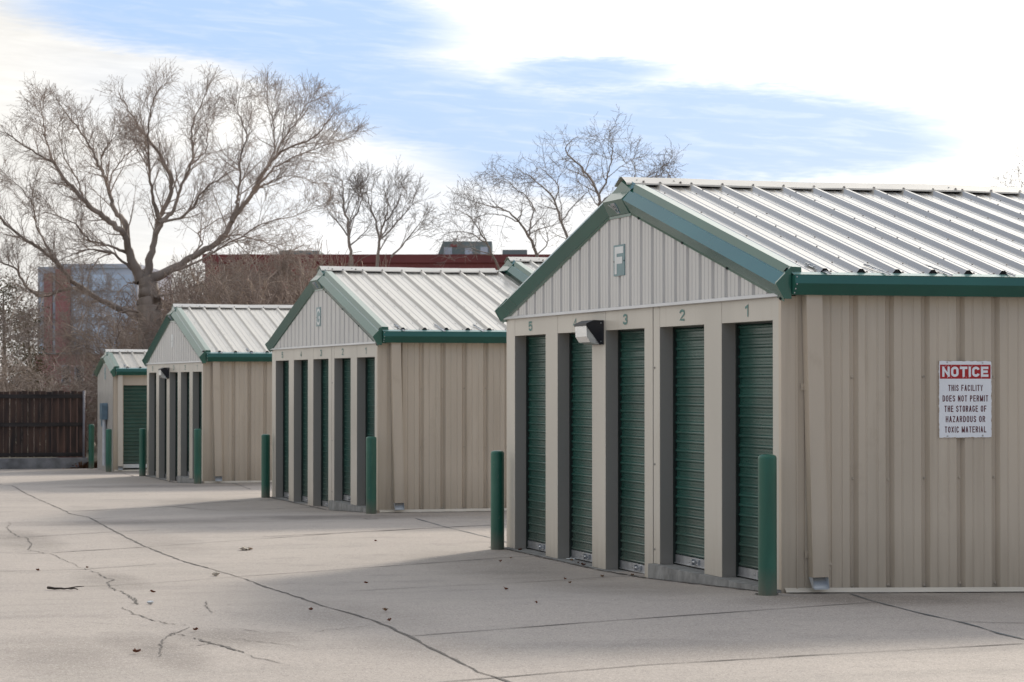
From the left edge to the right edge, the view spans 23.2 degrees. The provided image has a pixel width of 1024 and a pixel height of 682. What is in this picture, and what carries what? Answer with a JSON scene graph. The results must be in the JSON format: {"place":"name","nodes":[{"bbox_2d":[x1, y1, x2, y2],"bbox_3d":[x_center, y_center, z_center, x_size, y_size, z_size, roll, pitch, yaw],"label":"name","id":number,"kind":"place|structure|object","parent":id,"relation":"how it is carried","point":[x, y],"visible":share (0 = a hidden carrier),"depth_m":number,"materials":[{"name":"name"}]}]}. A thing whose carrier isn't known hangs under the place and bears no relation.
{"place":"outdoors","nodes":[
{"label":"outdoors","id":0,"kind":"place"},
{"bbox_2d":[0,432,96,461],"bbox_3d":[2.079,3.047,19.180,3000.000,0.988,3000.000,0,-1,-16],"label":"ground","id":1,"kind":"structure","parent":0,"point":[95,453],"depth_m":73.26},
{"bbox_2d":[0,267,57,433],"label":"bush","id":2,"kind":"object","parent":1,"relation":"on","point":[2,305],"visible":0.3,"depth_m":83.94,"materials":[{"name":"brown plant"}]},
{"bbox_2d":[0,294,67,416],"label":"bush","id":3,"kind":"object","parent":1,"relation":"on","point":[33,358],"visible":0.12,"depth_m":87.90,"materials":[{"name":"brown plant"}]},
{"bbox_2d":[0,458,87,468],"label":"concrete curb","id":4,"kind":"structure","parent":1,"relation":"on","point":[34,463],"depth_m":63.42,"materials":[{"name":"grey concrete"}]},
{"bbox_2d":[0,391,84,457],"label":"wooden fence","id":5,"kind":"object","parent":4,"relation":"on","point":[36,424],"visible":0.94,"depth_m":63.61,"materials":[{"name":"brown wood"}]},
{"bbox_2d":[51,393,85,457],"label":"wooden fence","id":6,"kind":"object","parent":4,"relation":"on","point":[77,428],"visible":0.11,"depth_m":65.77,"materials":[{"name":"brown wood"}]},
{"bbox_2d":[0,338,97,452],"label":"bare bush","id":7,"kind":"object","parent":1,"relation":"on","point":[19,380],"visible":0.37,"depth_m":77.39,"materials":[{"name":"brown plant"}]},
{"bbox_2d":[0,355,97,450],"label":"bare bush","id":8,"kind":"object","parent":1,"relation":"on","point":[94,406],"visible":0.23,"depth_m":79.44,"materials":[{"name":"brown plant"}]},
{"bbox_2d":[19,351,97,445],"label":"bare bush","id":9,"kind":"object","parent":1,"relation":"on","point":[65,381],"visible":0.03,"depth_m":86.82,"materials":[{"name":"brown plant"}]},
{"bbox_2d":[22,357,97,445],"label":"bare bush","id":10,"kind":"object","parent":1,"relation":"on","point":[74,388],"visible":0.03,"depth_m":83.75,"materials":[{"name":"brown plant"}]},
{"bbox_2d":[62,461,96,468],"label":"leaf litter","id":11,"kind":"object","parent":1,"relation":"on","point":[85,465],"visible":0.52,"depth_m":63.65,"materials":[{"name":"brown plant"}]},
{"bbox_2d":[34,264,171,409],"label":"panelled building","id":12,"kind":"structure","parent":1,"relation":"on","point":[124,271],"depth_m":139.99,"materials":[{"name":"red brick"}]},
{"bbox_2d":[39,274,43,290],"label":"window","id":13,"kind":"structure","parent":12,"relation":"in","point":[40,283],"depth_m":140.00,"materials":[{"name":"grey glass"}]},
{"bbox_2d":[53,296,54,318],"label":"window","id":14,"kind":"structure","parent":12,"relation":"in","point":[54,296],"depth_m":140.00,"materials":[{"name":"grey glass"}]},
{"bbox_2d":[74,366,83,380],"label":"window","id":15,"kind":"structure","parent":12,"relation":"in","point":[75,366],"depth_m":139.96,"materials":[{"name":"grey glass"}]},
{"bbox_2d":[72,295,87,318],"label":"window","id":16,"kind":"structure","parent":12,"relation":"in","point":[72,295],"depth_m":139.96,"materials":[{"name":"grey glass"}]},
{"bbox_2d":[72,273,87,286],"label":"window","id":17,"kind":"structure","parent":12,"relation":"in","point":[72,273],"depth_m":140.00,"materials":[{"name":"grey glass"}]},
{"bbox_2d":[73,323,87,349],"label":"window","id":18,"kind":"structure","parent":12,"relation":"in","point":[74,323],"depth_m":139.96,"materials":[{"name":"grey glass"}]},
{"bbox_2d":[91,323,106,349],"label":"window","id":19,"kind":"structure","parent":12,"relation":"in","point":[92,323],"depth_m":139.96,"materials":[{"name":"grey glass"}]},
{"bbox_2d":[91,295,107,318],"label":"window","id":20,"kind":"structure","parent":12,"relation":"in","point":[99,295],"depth_m":139.96,"materials":[{"name":"grey glass"}]},
{"bbox_2d":[91,273,107,290],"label":"window","id":21,"kind":"structure","parent":12,"relation":"in","point":[95,275],"depth_m":140.00,"materials":[{"name":"grey glass"}]},
{"bbox_2d":[111,295,132,318],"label":"window","id":22,"kind":"structure","parent":12,"relation":"in","point":[125,296],"depth_m":139.96,"materials":[{"name":"grey glass"}]},
{"bbox_2d":[111,273,132,290],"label":"window","id":23,"kind":"structure","parent":12,"relation":"in","point":[126,276],"depth_m":140.00,"materials":[{"name":"grey glass"}]},
{"bbox_2d":[74,316,133,443],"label":"bare bush","id":24,"kind":"object","parent":1,"relation":"on","point":[99,356],"visible":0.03,"depth_m":88.45,"materials":[{"name":"brown plant"}]},
{"bbox_2d":[83,302,136,375],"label":"bare bush","id":25,"kind":"object","parent":1,"relation":"on","point":[109,331],"visible":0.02,"depth_m":84.75,"materials":[{"name":"brown plant"}]},
{"bbox_2d":[55,277,188,397],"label":"bare bush","id":26,"kind":"object","parent":1,"relation":"on","point":[112,328],"visible":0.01,"depth_m":85.48,"materials":[{"name":"brown plant"}]},
{"bbox_2d":[62,276,203,400],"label":"bare bush","id":27,"kind":"object","parent":1,"relation":"on","point":[134,325],"visible":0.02,"depth_m":78.56,"materials":[{"name":"brown plant"}]},
{"bbox_2d":[113,273,183,341],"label":"bare bush","id":28,"kind":"object","parent":1,"relation":"on","point":[135,297],"visible":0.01,"depth_m":83.78,"materials":[{"name":"brown plant"}]},
{"bbox_2d":[33,271,286,447],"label":"bare bush","id":29,"kind":"object","parent":1,"relation":"on","point":[92,364],"visible":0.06,"depth_m":69.94,"materials":[{"name":"brown plant"}]},
{"bbox_2d":[85,266,248,374],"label":"bare bush","id":30,"kind":"object","parent":1,"relation":"on","point":[156,310],"visible":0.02,"depth_m":77.74,"materials":[{"name":"brown plant"}]},
{"bbox_2d":[0,58,377,383],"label":"bare tree","id":31,"kind":"object","parent":1,"relation":"on","point":[148,296],"visible":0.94,"depth_m":75.16,"materials":[{"name":"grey plant"}]},
{"bbox_2d":[97,242,294,348],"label":"bare bush","id":32,"kind":"object","parent":1,"relation":"on","point":[256,264],"visible":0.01,"depth_m":77.04,"materials":[{"name":"brown plant"}]},
{"bbox_2d":[106,255,295,348],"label":"bare bush","id":33,"kind":"object","parent":1,"relation":"on","point":[167,305],"visible":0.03,"depth_m":80.21,"materials":[{"name":"brown plant"}]},
{"bbox_2d":[137,245,280,326],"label":"bare bush","id":34,"kind":"object","parent":1,"relation":"on","point":[179,274],"depth_m":84.44,"materials":[{"name":"brown plant"}]},
{"bbox_2d":[140,282,284,329],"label":"bare bush","id":35,"kind":"object","parent":1,"relation":"on","point":[173,301],"depth_m":68.58,"materials":[{"name":"brown plant"}]},
{"bbox_2d":[126,250,301,316],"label":"bare bush","id":36,"kind":"object","parent":1,"relation":"on","point":[218,273],"visible":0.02,"depth_m":87.33,"materials":[{"name":"brown plant"}]},
{"bbox_2d":[152,272,304,319],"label":"bare bush","id":37,"kind":"object","parent":1,"relation":"on","point":[256,294],"visible":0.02,"depth_m":70.50,"materials":[{"name":"brown plant"}]},
{"bbox_2d":[169,270,288,306],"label":"bare bush","id":38,"kind":"object","parent":1,"relation":"on","point":[227,296],"visible":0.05,"depth_m":69.99,"materials":[{"name":"brown plant"}]},
{"bbox_2d":[128,264,335,337],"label":"bare bush","id":39,"kind":"object","parent":1,"relation":"on","point":[241,280],"visible":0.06,"depth_m":70.58,"materials":[{"name":"brown plant"}]},
{"bbox_2d":[162,248,347,312],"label":"bare bush","id":40,"kind":"object","parent":1,"relation":"on","point":[258,279],"visible":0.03,"depth_m":78.93,"materials":[{"name":"brown plant"}]},
{"bbox_2d":[195,255,315,304],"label":"bare bush","id":41,"kind":"object","parent":1,"relation":"on","point":[283,284],"visible":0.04,"depth_m":73.19,"materials":[{"name":"brown plant"}]},
{"bbox_2d":[164,240,354,304],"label":"bare bush","id":42,"kind":"object","parent":1,"relation":"on","point":[252,269],"visible":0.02,"depth_m":81.59,"materials":[{"name":"brown plant"}]},
{"bbox_2d":[192,246,345,298],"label":"bare bush","id":43,"kind":"object","parent":1,"relation":"on","point":[284,264],"depth_m":90.51,"materials":[{"name":"brown plant"}]},
{"bbox_2d":[232,235,368,304],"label":"bare bush","id":44,"kind":"object","parent":1,"relation":"on","point":[297,289],"visible":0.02,"depth_m":77.96,"materials":[{"name":"brown plant"}]},
{"bbox_2d":[248,255,362,303],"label":"bare bush","id":45,"kind":"object","parent":1,"relation":"on","point":[331,265],"depth_m":78.86,"materials":[{"name":"brown plant"}]},
{"bbox_2d":[275,255,390,284],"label":"bare bush","id":46,"kind":"object","parent":1,"relation":"on","point":[385,258],"visible":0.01,"depth_m":88.42,"materials":[{"name":"brown plant"}]},
{"bbox_2d":[310,163,394,266],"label":"bare tree","id":47,"kind":"object","parent":1,"relation":"on","point":[348,226],"visible":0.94,"depth_m":88.47,"materials":[{"name":"brown plant"}]},
{"bbox_2d":[202,241,550,300],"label":"red brick building","id":48,"kind":"structure","parent":1,"relation":"on","point":[422,260],"depth_m":149.94,"materials":[{"name":"red brick"}]},
{"bbox_2d":[338,155,444,266],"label":"bare tree","id":49,"kind":"object","parent":1,"relation":"on","point":[387,198],"visible":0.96,"depth_m":90.27,"materials":[{"name":"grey plant"}]},
{"bbox_2d":[419,179,499,269],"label":"bare tree","id":50,"kind":"object","parent":1,"relation":"on","point":[474,236],"visible":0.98,"depth_m":97.81,"materials":[{"name":"brown plant"}]},
{"bbox_2d":[443,151,572,256],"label":"bare tree","id":51,"kind":"object","parent":1,"relation":"on","point":[518,221],"visible":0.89,"depth_m":99.71,"materials":[{"name":"brown plant"}]},
{"bbox_2d":[493,136,607,247],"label":"bare tree","id":52,"kind":"object","parent":1,"relation":"on","point":[554,203],"visible":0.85,"depth_m":97.48,"materials":[{"name":"brown plant"}]},
{"bbox_2d":[542,105,688,205],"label":"bare tree","id":53,"kind":"object","parent":1,"relation":"on","point":[665,164],"visible":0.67,"depth_m":92.28,"materials":[{"name":"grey plant"}]},
{"bbox_2d":[990,144,1023,186],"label":"bare tree","id":54,"kind":"object","parent":1,"relation":"on","point":[1018,173],"visible":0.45,"depth_m":79.76,"materials":[{"name":"plant"}]},
{"bbox_2d":[0,468,1023,681],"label":"concrete pavement","id":55,"kind":"structure","parent":0,"point":[437,583],"depth_m":17.77,"materials":[{"name":"grey concrete"}]},
{"bbox_2d":[47,586,83,589],"bbox_3d":[-3.744,2.064,20.805,0.302,0.027,0.183,0,-1,7],"label":"stick","id":56,"kind":"object","parent":55,"relation":"on","point":[53,588],"visible":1,"depth_m":20.81,"materials":[{"name":"brown wood"}]},
{"bbox_2d":[88,424,93,468],"bbox_3d":[-10.684,2.808,63.280,0.145,1.391,0.145,0,-1,-22],"label":"bollard","id":57,"kind":"object","parent":55,"relation":"on","point":[91,447],"visible":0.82,"depth_m":63.22,"materials":[{"name":"green metal"}]},
{"bbox_2d":[106,429,111,471],"bbox_3d":[-9.586,2.718,59.226,0.145,1.259,0.145,-1,-1,39],"label":"bollard","id":58,"kind":"object","parent":55,"relation":"on","point":[108,450],"visible":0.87,"depth_m":59.17,"materials":[{"name":"green metal"}]},
{"bbox_2d":[94,349,147,470],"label":"storage building","id":59,"kind":"structure","parent":55,"relation":"on","point":[122,389],"depth_m":59.77,"materials":[{"name":"beige paint"}]},
{"bbox_2d":[100,403,107,465],"bbox_3d":[-9.949,2.271,60.679,0.140,1.520,0.520,0,-1,-16],"label":"electrical box","id":60,"kind":"object","parent":59,"relation":"attached to","point":[103,412],"visible":0.95,"depth_m":60.61,"materials":[{"name":"grey metal"}]},
{"bbox_2d":[123,385,146,467],"bbox_3d":[-7.801,1.999,60.136,3.165,2.098,0.030,0,-1,-16],"label":"roll up door","id":61,"kind":"structure","parent":59,"relation":"in","point":[134,396],"depth_m":59.77,"materials":[{"name":"green metal"}]},
{"bbox_2d":[139,428,145,475],"bbox_3d":[-8.061,2.545,54.361,0.145,1.285,0.145,0,-1,-20],"label":"bollard","id":62,"kind":"object","parent":55,"relation":"on","point":[142,451],"visible":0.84,"depth_m":54.30,"materials":[{"name":"green metal"}]},
{"bbox_2d":[194,428,200,483],"bbox_3d":[-5.938,2.295,47.066,0.145,1.285,0.145,-1,-1,39],"label":"bollard","id":63,"kind":"object","parent":55,"relation":"on","point":[197,455],"visible":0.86,"depth_m":47.01,"materials":[{"name":"green metal"}]},
{"bbox_2d":[142,304,292,482],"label":"storage building","id":64,"kind":"structure","parent":55,"relation":"on","point":[216,386],"depth_m":48.54,"materials":[{"name":"beige paint"}]},
{"bbox_2d":[158,368,168,378],"bbox_3d":[-7.215,0.665,51.616,0.173,0.230,0.382,0,-1,-16],"label":"wall lamp","id":65,"kind":"object","parent":64,"relation":"attached to","point":[163,373],"visible":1,"depth_m":51.45,"materials":[{"name":"metal"}]},
{"bbox_2d":[165,379,166,477],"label":"roll up door","id":66,"kind":"structure","parent":64,"relation":"in","point":[166,379],"depth_m":52.80,"materials":[{"name":"green metal"}]},
{"bbox_2d":[176,373,177,479],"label":"roll up door","id":67,"kind":"structure","parent":64,"relation":"in","point":[176,373],"depth_m":51.34,"materials":[{"name":"green metal"}]},
{"bbox_2d":[187,373,188,475],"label":"roll up door","id":68,"kind":"structure","parent":64,"relation":"in","point":[188,373],"depth_m":49.94,"materials":[{"name":"green metal"}]},
{"bbox_2d":[200,372,201,478],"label":"roll up door","id":69,"kind":"structure","parent":64,"relation":"in","point":[200,372],"depth_m":48.42,"materials":[{"name":"green metal"}]},
{"bbox_2d":[261,434,269,497],"bbox_3d":[-4.049,2.172,40.952,0.145,1.285,0.145,0,-1,-27],"label":"bollard","id":70,"kind":"object","parent":55,"relation":"on","point":[265,465],"visible":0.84,"depth_m":40.89,"materials":[{"name":"green metal"}]},
{"bbox_2d":[366,436,376,513],"bbox_3d":[-1.899,1.928,33.613,0.145,1.285,0.145,0,-1,-8],"label":"bollard","id":71,"kind":"object","parent":55,"relation":"on","point":[371,452],"visible":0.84,"depth_m":33.55,"materials":[{"name":"green metal"}]},
{"bbox_2d":[265,266,520,512],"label":"storage building","id":72,"kind":"structure","parent":55,"relation":"on","point":[406,367],"depth_m":35.03,"materials":[{"name":"beige paint"}]},
{"bbox_2d":[283,361,288,497],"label":"roll up door","id":73,"kind":"structure","parent":72,"relation":"in","point":[286,492],"depth_m":40.66,"materials":[{"name":"green metal"}]},
{"bbox_2d":[302,361,307,501],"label":"roll up door","id":74,"kind":"structure","parent":72,"relation":"in","point":[305,368],"depth_m":39.22,"materials":[{"name":"green metal"}]},
{"bbox_2d":[316,307,320,325],"bbox_3d":[-2.914,-0.365,37.515,0.011,0.285,0.310,0,-1,-16],"label":"letter sign","id":75,"kind":"object","parent":72,"relation":"attached to","point":[318,316],"visible":1,"depth_m":37.51,"materials":[{"name":"white plastic"}]},
{"bbox_2d":[322,360,327,506],"bbox_3d":[-2.752,1.331,37.448,0.061,2.328,1.046,0,-1,-16],"label":"roll up door","id":76,"kind":"structure","parent":72,"relation":"in","point":[325,362],"depth_m":37.78,"materials":[{"name":"green metal"}]},
{"bbox_2d":[343,359,350,500],"bbox_3d":[-2.330,1.234,36.007,0.061,2.166,1.046,0,-1,-16],"label":"roll up door","id":77,"kind":"structure","parent":72,"relation":"in","point":[347,371],"depth_m":36.28,"materials":[{"name":"green metal"}]},
{"bbox_2d":[367,358,374,436],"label":"roll up door","id":78,"kind":"structure","parent":72,"relation":"in","point":[371,361],"depth_m":34.86,"materials":[{"name":"green metal"}]},
{"bbox_2d":[491,450,503,549],"bbox_3d":[-0.153,1.796,26.258,0.145,1.285,0.145,1,-1,-42],"label":"bollard","id":79,"kind":"object","parent":55,"relation":"on","point":[497,499],"visible":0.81,"depth_m":26.20,"materials":[{"name":"green metal"}]},
{"bbox_2d":[495,177,1023,592],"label":"storage building","id":80,"kind":"structure","parent":55,"relation":"on","point":[809,335],"depth_m":20.46,"materials":[{"name":"beige paint"}]},
{"bbox_2d":[527,336,545,551],"bbox_3d":[0.305,0.999,25.714,0.061,2.328,1.046,0,-1,-16],"label":"roll up door","id":81,"kind":"structure","parent":80,"relation":"in","point":[537,345],"depth_m":25.92,"materials":[{"name":"green metal"}]},
{"bbox_2d":[571,334,591,561],"bbox_3d":[0.728,0.976,24.272,0.061,2.328,1.046,0,-1,-16],"label":"roll up door","id":82,"kind":"structure","parent":80,"relation":"in","point":[582,354],"depth_m":24.47,"materials":[{"name":"green metal"}]},
{"bbox_2d":[574,320,603,344],"bbox_3d":[0.726,-0.080,23.534,0.173,0.230,0.382,0,-1,-16],"label":"wall lamp","id":83,"kind":"object","parent":80,"relation":"attached to","point":[589,332],"visible":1,"depth_m":23.37,"materials":[{"name":"metal"}]},
{"bbox_2d":[613,244,624,275],"bbox_3d":[0.984,-0.742,22.911,0.011,0.285,0.310,0,-1,-16],"label":"letter sign","id":84,"kind":"object","parent":80,"relation":"attached to","point":[619,260],"visible":1,"depth_m":22.90,"materials":[{"name":"teal plastic"}]},
{"bbox_2d":[619,330,644,573],"bbox_3d":[1.150,0.953,22.830,0.061,2.328,1.046,0,-1,-16],"label":"roll up door","id":85,"kind":"structure","parent":80,"relation":"in","point":[633,342],"depth_m":23.00,"materials":[{"name":"green metal"}]},
{"bbox_2d":[675,327,703,568],"bbox_3d":[1.573,0.856,21.389,0.061,2.166,1.046,0,-1,-16],"label":"roll up door","id":86,"kind":"structure","parent":80,"relation":"in","point":[690,341],"depth_m":21.56,"materials":[{"name":"green metal"}]},
{"bbox_2d":[738,323,772,579],"bbox_3d":[1.996,0.834,19.947,0.061,2.166,1.046,0,-1,-16],"label":"roll up door","id":87,"kind":"structure","parent":80,"relation":"in","point":[756,340],"depth_m":20.17,"materials":[{"name":"green metal"}]},
{"bbox_2d":[938,361,991,437],"bbox_3d":[3.576,0.459,19.653,0.458,0.605,0.011,0,-1,-16],"label":"notice sign","id":88,"kind":"object","parent":80,"relation":"attached to","point":[965,399],"visible":1,"depth_m":19.65,"materials":[{"name":"white metal"}]},
{"bbox_2d":[758,454,776,595],"bbox_3d":[1.949,1.526,19.010,0.145,1.325,0.145,0,-1,25],"label":"bollard","id":89,"kind":"object","parent":55,"relation":"on","point":[767,524],"visible":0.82,"depth_m":18.95,"materials":[{"name":"green metal"}]},
{"bbox_2d":[0,0,1023,378],"label":"sky","id":90,"kind":"structure","parent":0,"point":[828,91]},
{"bbox_2d":[498,257,547,283],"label":"storage building","id":91,"kind":"structure","parent":0,"point":[520,270],"depth_m":38.06,"materials":[{"name":"beige paint"}]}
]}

